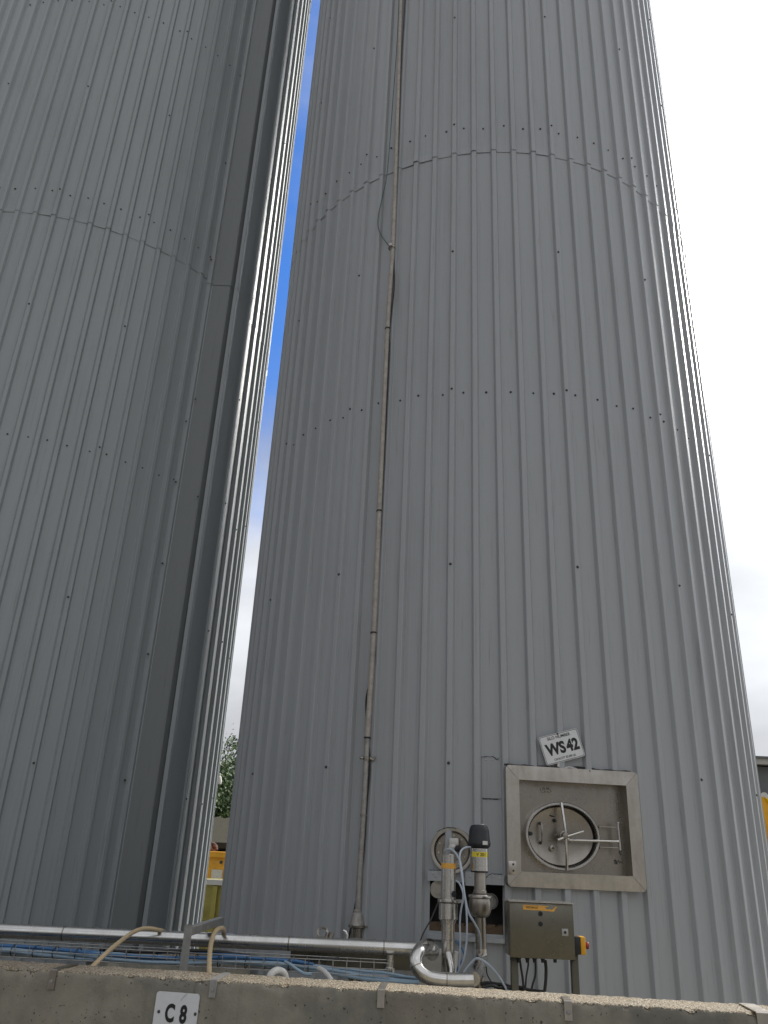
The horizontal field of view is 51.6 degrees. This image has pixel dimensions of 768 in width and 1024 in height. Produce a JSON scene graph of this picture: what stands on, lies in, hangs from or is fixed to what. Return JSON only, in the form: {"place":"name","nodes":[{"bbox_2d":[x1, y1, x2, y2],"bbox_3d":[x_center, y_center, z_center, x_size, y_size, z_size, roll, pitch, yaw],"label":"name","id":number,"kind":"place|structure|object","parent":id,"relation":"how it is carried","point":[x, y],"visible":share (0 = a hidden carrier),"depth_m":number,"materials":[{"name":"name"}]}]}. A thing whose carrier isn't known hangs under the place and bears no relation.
{"place":"outdoors","nodes":[
{"label":"outdoors","id":0,"kind":"place"},
{"bbox_2d":[207,851,225,878],"bbox_3d":[-3.035,7.395,15.232,1.557,1.605,2.060,3,-24,0],"label":"orange hopper","id":1,"kind":"object","parent":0,"point":[216,864],"visible":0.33,"depth_m":14.57,"materials":[{"name":"yellow paint"}]},
{"bbox_2d":[210,842,217,850],"bbox_3d":[-3.424,6.404,15.172,0.470,0.254,0.598,3,-24,0],"label":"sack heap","id":2,"kind":"object","parent":1,"relation":"on","point":[214,846],"visible":0.2,"depth_m":15.13,"materials":[{"name":"brown"}]},
{"bbox_2d":[218,763,221,783],"bbox_3d":[-4.976,8.250,20.309,1.342,3.944,0.150,3,-24,0],"label":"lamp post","id":3,"kind":"object","parent":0,"point":[220,780],"visible":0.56,"depth_m":20.81,"materials":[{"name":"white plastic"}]},
{"bbox_2d":[211,817,229,851],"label":"shed","id":4,"kind":"structure","parent":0,"point":[220,831],"depth_m":25.38,"materials":[{"name":"beige metal"}]},
{"bbox_2d":[221,0,767,767],"label":"sky","id":5,"kind":"structure","parent":0,"point":[712,55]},
{"bbox_2d":[756,756,767,797],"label":"warehouse","id":6,"kind":"structure","parent":0,"point":[762,764],"depth_m":23.00,"materials":[{"name":"grey metal"}]},
{"label":"ground","id":7,"kind":"structure","parent":0,"visible":0},
{"bbox_2d":[0,0,311,965],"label":"silo","id":8,"kind":"object","parent":7,"relation":"on","point":[146,152],"visible":0.96,"depth_m":8.89,"materials":[{"name":"metal"}]},
{"bbox_2d":[100,954,250,974],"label":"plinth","id":9,"kind":"structure","parent":7,"relation":"on","point":[202,969],"depth_m":5.61,"materials":[{"name":"concrete"}]},
{"bbox_2d":[0,939,394,977],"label":"cable tray","id":10,"kind":"object","parent":7,"relation":"on","point":[235,967],"visible":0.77,"depth_m":4.42,"materials":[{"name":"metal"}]},
{"bbox_2d":[0,944,313,975],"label":"blue cable","id":11,"kind":"object","parent":10,"relation":"on","point":[177,957],"depth_m":4.45,"materials":[{"name":"blue plastic"}]},
{"bbox_2d":[18,944,303,964],"bbox_3d":[-2.187,2.457,4.504,3.584,0.061,0.056,3,-24,0],"label":"blue cable","id":12,"kind":"object","parent":10,"relation":"on","point":[169,953],"visible":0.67,"depth_m":4.51,"materials":[{"name":"blue plastic"}]},
{"bbox_2d":[0,947,418,981],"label":"blue cable","id":13,"kind":"object","parent":10,"relation":"on","point":[178,962],"visible":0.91,"depth_m":4.41,"materials":[{"name":"blue plastic"}]},
{"bbox_2d":[0,949,419,984],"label":"blue cable","id":14,"kind":"object","parent":10,"relation":"in","point":[265,965],"visible":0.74,"depth_m":4.41,"materials":[{"name":"blue plastic"}]},
{"bbox_2d":[2,952,417,979],"bbox_3d":[-1.889,2.484,4.455,4.180,0.076,0.054,3,-24,0],"label":"blue cable","id":15,"kind":"object","parent":10,"relation":"in","point":[384,972],"visible":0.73,"depth_m":4.44,"materials":[{"name":"blue plastic"}]},
{"bbox_2d":[99,947,338,961],"bbox_3d":[-0.936,2.515,4.515,1.364,0.044,0.018,3,-24,0],"label":"black cable","id":16,"kind":"object","parent":10,"relation":"on","point":[192,950],"visible":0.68,"depth_m":4.51,"materials":[{"name":"black rubber"}]},
{"bbox_2d":[21,948,416,979],"bbox_3d":[-1.890,2.494,4.478,4.180,0.089,0.054,3,-24,0],"label":"blue cable","id":17,"kind":"object","parent":10,"relation":"on","point":[292,963],"visible":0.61,"depth_m":4.47,"materials":[{"name":"blue plastic"}]},
{"bbox_2d":[384,954,394,972],"bbox_3d":[0.018,2.911,4.404,0.064,0.798,0.064,3,-24,0],"label":"pipe support","id":18,"kind":"object","parent":10,"relation":"attached to","point":[390,960],"visible":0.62,"depth_m":4.53,"materials":[{"name":"silver metal"}]},
{"bbox_2d":[179,917,224,970],"bbox_3d":[-1.045,2.908,4.312,0.042,1.242,0.835,2,-24,2],"label":"pipe stand","id":19,"kind":"object","parent":7,"relation":"on","point":[193,929],"visible":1,"depth_m":4.17,"materials":[{"name":"metal"}]},
{"bbox_2d":[0,923,438,960],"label":"service pipe","id":20,"kind":"object","parent":19,"relation":"on","point":[221,940],"visible":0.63,"depth_m":4.59,"materials":[{"name":"silver metal"}]},
{"bbox_2d":[91,926,164,965],"bbox_3d":[-1.378,2.349,4.299,0.080,0.163,1.026,-1,-24,8],"label":"beige hose","id":21,"kind":"object","parent":20,"relation":"attached to","point":[99,959],"visible":0.71,"depth_m":4.24,"materials":[{"name":"beige rubber"}]},
{"bbox_2d":[207,926,225,973],"bbox_3d":[-0.916,2.360,4.288,0.062,0.192,0.828,5,-24,-5],"label":"beige hose","id":22,"kind":"object","parent":20,"relation":"attached to","point":[210,945],"visible":0.87,"depth_m":4.17,"materials":[{"name":"beige rubber"}]},
{"bbox_2d":[290,927,410,970],"bbox_3d":[-0.190,2.607,4.765,0.760,0.211,0.315,3,-24,0],"label":"pipe shelf","id":23,"kind":"object","parent":20,"relation":"attached to","point":[401,962],"visible":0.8,"depth_m":4.67,"materials":[{"name":"metal"}]},
{"bbox_2d":[420,902,438,940],"bbox_3d":[0.260,2.471,4.730,0.016,0.269,0.190,-19,-32,40],"label":"wire","id":24,"kind":"object","parent":20,"relation":"attached to","point":[429,921],"visible":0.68,"depth_m":4.74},
{"bbox_2d":[409,938,473,987],"bbox_3d":[0.309,2.539,4.485,0.350,0.212,0.416,3,-24,0],"label":"swept pipe","id":25,"kind":"object","parent":20,"relation":"attached to","point":[421,972],"visible":0.98,"depth_m":4.29,"materials":[{"name":"silver metal"}]},
{"bbox_2d":[468,824,491,987],"bbox_3d":[0.564,2.481,4.664,0.148,1.229,0.556,0,-24,7],"label":"control head valve","id":26,"kind":"object","parent":25,"relation":"attached to","point":[479,843],"visible":0.94,"depth_m":4.90,"materials":[{"name":"black metal"}]},
{"bbox_2d":[457,846,470,972],"bbox_3d":[0.483,2.393,4.801,0.068,0.694,0.168,-3,-24,13],"label":"air tube","id":27,"kind":"object","parent":26,"relation":"attached to","point":[461,850],"visible":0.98,"depth_m":4.73,"materials":[{"name":"blue plastic"}]},
{"bbox_2d":[463,957,507,990],"bbox_3d":[0.561,2.595,4.464,0.262,0.156,0.032,-3,-24,12],"label":"air tube","id":28,"kind":"object","parent":26,"relation":"attached to","point":[488,964],"visible":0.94,"depth_m":4.47,"materials":[{"name":"blue plastic"}]},
{"bbox_2d":[438,854,463,972],"bbox_3d":[0.390,2.783,4.729,0.143,1.370,0.175,21,-29,-35],"label":"air valve","id":29,"kind":"object","parent":20,"relation":"attached to","point":[448,901],"visible":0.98,"depth_m":4.85,"materials":[{"name":"silver metal"}]},
{"bbox_2d":[456,880,463,969],"bbox_3d":[0.449,2.473,4.763,0.032,0.479,0.112,11,-25,-18],"label":"air tube","id":30,"kind":"object","parent":29,"relation":"attached to","point":[458,882],"visible":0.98,"depth_m":4.73,"materials":[{"name":"blue plastic"}]},
{"bbox_2d":[456,939,463,971],"bbox_3d":[0.451,2.623,4.696,0.053,0.167,0.039,3,-24,0],"label":"blue lead","id":31,"kind":"object","parent":29,"relation":"attached to","point":[463,954],"visible":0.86,"depth_m":4.68,"materials":[{"name":"blue plastic"}]},
{"bbox_2d":[444,848,481,949],"bbox_3d":[0.471,2.344,4.825,0.234,0.553,0.152,-1,-24,9],"label":"air tube","id":32,"kind":"object","parent":29,"relation":"attached to","point":[468,912],"visible":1,"depth_m":4.75,"materials":[{"name":"plastic"}]},
{"bbox_2d":[198,878,222,949],"bbox_3d":[-2.359,6.335,12.319,2.022,1.171,1.870,3,-24,0],"label":"yellow skip","id":33,"kind":"object","parent":7,"relation":"on","point":[212,898],"visible":0.04,"depth_m":11.63,"materials":[{"name":"paint"}]},
{"bbox_2d":[214,723,237,817],"bbox_3d":[-7.322,12.645,33.583,6.611,7.031,6.822,3,-24,0],"label":"broadleaf tree","id":34,"kind":"object","parent":7,"relation":"on","point":[223,798],"visible":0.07,"depth_m":32.67,"materials":[{"name":"green plant"}]},
{"bbox_2d":[0,960,767,1023],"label":"concrete wall","id":35,"kind":"structure","parent":7,"relation":"on","point":[85,994],"depth_m":3.19,"materials":[{"name":"grey concrete"}]},
{"bbox_2d":[47,963,78,989],"bbox_3d":[-1.362,1.969,3.369,0.029,0.072,0.216,0,-24,5],"label":"wall bracket","id":36,"kind":"object","parent":35,"relation":"attached to","point":[52,978],"depth_m":3.29,"materials":[{"name":"silver metal"}]},
{"bbox_2d":[152,991,199,1023],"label":"bay sign","id":37,"kind":"object","parent":35,"relation":"attached to","point":[176,1008],"visible":1,"depth_m":3.20,"materials":[{"name":"metal"}]},
{"bbox_2d":[208,972,229,997],"bbox_3d":[-0.686,1.969,3.308,0.028,0.066,0.216,0,-24,5],"label":"wall bracket","id":38,"kind":"object","parent":35,"relation":"attached to","point":[213,986],"depth_m":3.22,"materials":[{"name":"metal"}]},
{"bbox_2d":[267,966,288,976],"bbox_3d":[-0.539,2.354,4.026,0.041,0.086,0.148,-17,-31,38],"label":"white pipe","id":39,"kind":"object","parent":35,"relation":"attached to","point":[281,971],"visible":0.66,"depth_m":4.02,"materials":[{"name":"plastic"}]},
{"bbox_2d":[317,966,332,979],"bbox_3d":[-0.308,2.443,4.192,0.027,0.061,0.175,15,-26,-25],"label":"white hose","id":40,"kind":"object","parent":35,"relation":"attached to","point":[325,972],"visible":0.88,"depth_m":4.19,"materials":[{"name":"plastic"}]},
{"bbox_2d":[377,982,388,1007],"bbox_3d":[-0.004,1.974,3.249,0.029,0.065,0.208,0,-24,5],"label":"wall bracket","id":41,"kind":"object","parent":35,"relation":"attached to","point":[382,987],"depth_m":3.16,"materials":[{"name":"silver metal"}]},
{"bbox_2d":[561,996,572,1020],"bbox_3d":[0.721,1.958,3.132,0.030,0.069,0.116,0,-24,5],"label":"bracket","id":42,"kind":"object","parent":35,"relation":"attached to","point":[567,1000],"depth_m":3.09,"materials":[{"name":"silver metal"}]},
{"bbox_2d":[739,1003,767,1023],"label":"bracket","id":43,"kind":"object","parent":35,"relation":"attached to","point":[761,1014],"depth_m":3.04,"materials":[{"name":"silver metal"}]},
{"bbox_2d":[215,0,767,1005],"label":"silo","id":44,"kind":"object","parent":7,"relation":"on","point":[553,552],"visible":0.95,"depth_m":6.79,"materials":[{"name":"metal"}]},
{"bbox_2d":[348,0,402,981],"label":"upright conduit","id":45,"kind":"object","parent":44,"relation":"attached to","point":[356,925],"visible":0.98,"depth_m":6.58,"materials":[{"name":"metal"}]},
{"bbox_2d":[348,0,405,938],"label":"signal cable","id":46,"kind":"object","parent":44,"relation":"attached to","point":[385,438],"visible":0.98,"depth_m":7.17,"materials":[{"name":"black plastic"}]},
{"bbox_2d":[377,1,398,247],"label":"earth wire","id":47,"kind":"object","parent":44,"relation":"attached to","point":[390,130],"visible":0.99,"depth_m":8.59,"materials":[{"name":"grey metal"}]},
{"bbox_2d":[539,729,584,766],"bbox_3d":[1.284,1.698,5.736,0.336,0.273,0.014,4,-24,-4],"label":"number sign","id":48,"kind":"object","parent":44,"relation":"attached to","point":[558,748],"visible":1,"depth_m":5.73,"materials":[{"name":"white plastic"}]},
{"bbox_2d":[528,802,618,869],"bbox_3d":[1.319,2.255,5.520,0.641,0.437,0.150,5,-24,-6],"label":"manway door","id":49,"kind":"structure","parent":44,"relation":"in","point":[562,836],"depth_m":5.56,"materials":[{"name":"silver metal"}]},
{"bbox_2d":[502,899,579,994],"bbox_3d":[0.868,2.903,4.283,0.403,1.446,0.222,3,-24,0],"label":"control box","id":50,"kind":"object","parent":7,"relation":"on","point":[535,930],"visible":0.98,"depth_m":4.43,"materials":[{"name":"silver metal"}]},
{"bbox_2d":[482,984,526,990],"bbox_3d":[0.669,2.662,4.442,0.249,0.032,0.069,3,-24,0],"label":"black cable","id":51,"kind":"object","parent":50,"relation":"attached to","point":[494,986],"visible":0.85,"depth_m":4.43,"materials":[{"name":"black rubber"}]},
{"bbox_2d":[480,981,546,991],"bbox_3d":[0.733,2.666,4.442,0.407,0.043,0.069,-10,-27,27],"label":"black cable","id":52,"kind":"object","parent":50,"relation":"attached to","point":[501,985],"visible":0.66,"depth_m":4.47,"materials":[{"name":"black rubber"}]},
{"bbox_2d":[519,961,524,990],"bbox_3d":[0.767,2.594,4.416,0.031,0.179,0.013,3,-24,0],"label":"box cable","id":53,"kind":"object","parent":50,"relation":"attached to","point":[522,977],"visible":0.72,"depth_m":4.42,"materials":[{"name":"black rubber"}]},
{"bbox_2d":[525,963,528,990],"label":"box cable","id":54,"kind":"object","parent":50,"relation":"attached to","point":[526,975],"visible":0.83,"depth_m":4.42,"materials":[{"name":"black rubber"}]},
{"bbox_2d":[530,960,536,991],"bbox_3d":[0.831,2.587,4.420,0.043,0.163,0.012,3,-24,0],"label":"box cable","id":55,"kind":"object","parent":50,"relation":"attached to","point":[533,981],"visible":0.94,"depth_m":4.42,"materials":[{"name":"black rubber"}]},
{"bbox_2d":[509,902,574,959],"bbox_3d":[0.882,2.340,4.439,0.361,0.276,0.022,3,-24,-1],"label":"door","id":56,"kind":"structure","parent":50,"relation":"in","point":[537,930],"depth_m":4.43,"materials":[{"name":"silver metal"}]},
{"bbox_2d":[543,960,547,990],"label":"box cable","id":57,"kind":"object","parent":50,"relation":"hanging from","point":[545,975],"visible":0.79,"depth_m":4.42,"materials":[{"name":"black rubber"}]},
{"bbox_2d":[574,936,588,954],"bbox_3d":[1.106,2.434,4.460,0.092,0.090,0.078,3,-24,0],"label":"stop button","id":58,"kind":"object","parent":50,"relation":"attached to","point":[581,945],"visible":0.93,"depth_m":4.43,"materials":[{"name":"yellow plastic"}]},
{"bbox_2d":[761,796,767,840],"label":"yellow tipper","id":59,"kind":"object","parent":7,"relation":"on","point":[765,804],"visible":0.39,"depth_m":11.34,"materials":[{"name":"paint"}]}
]}

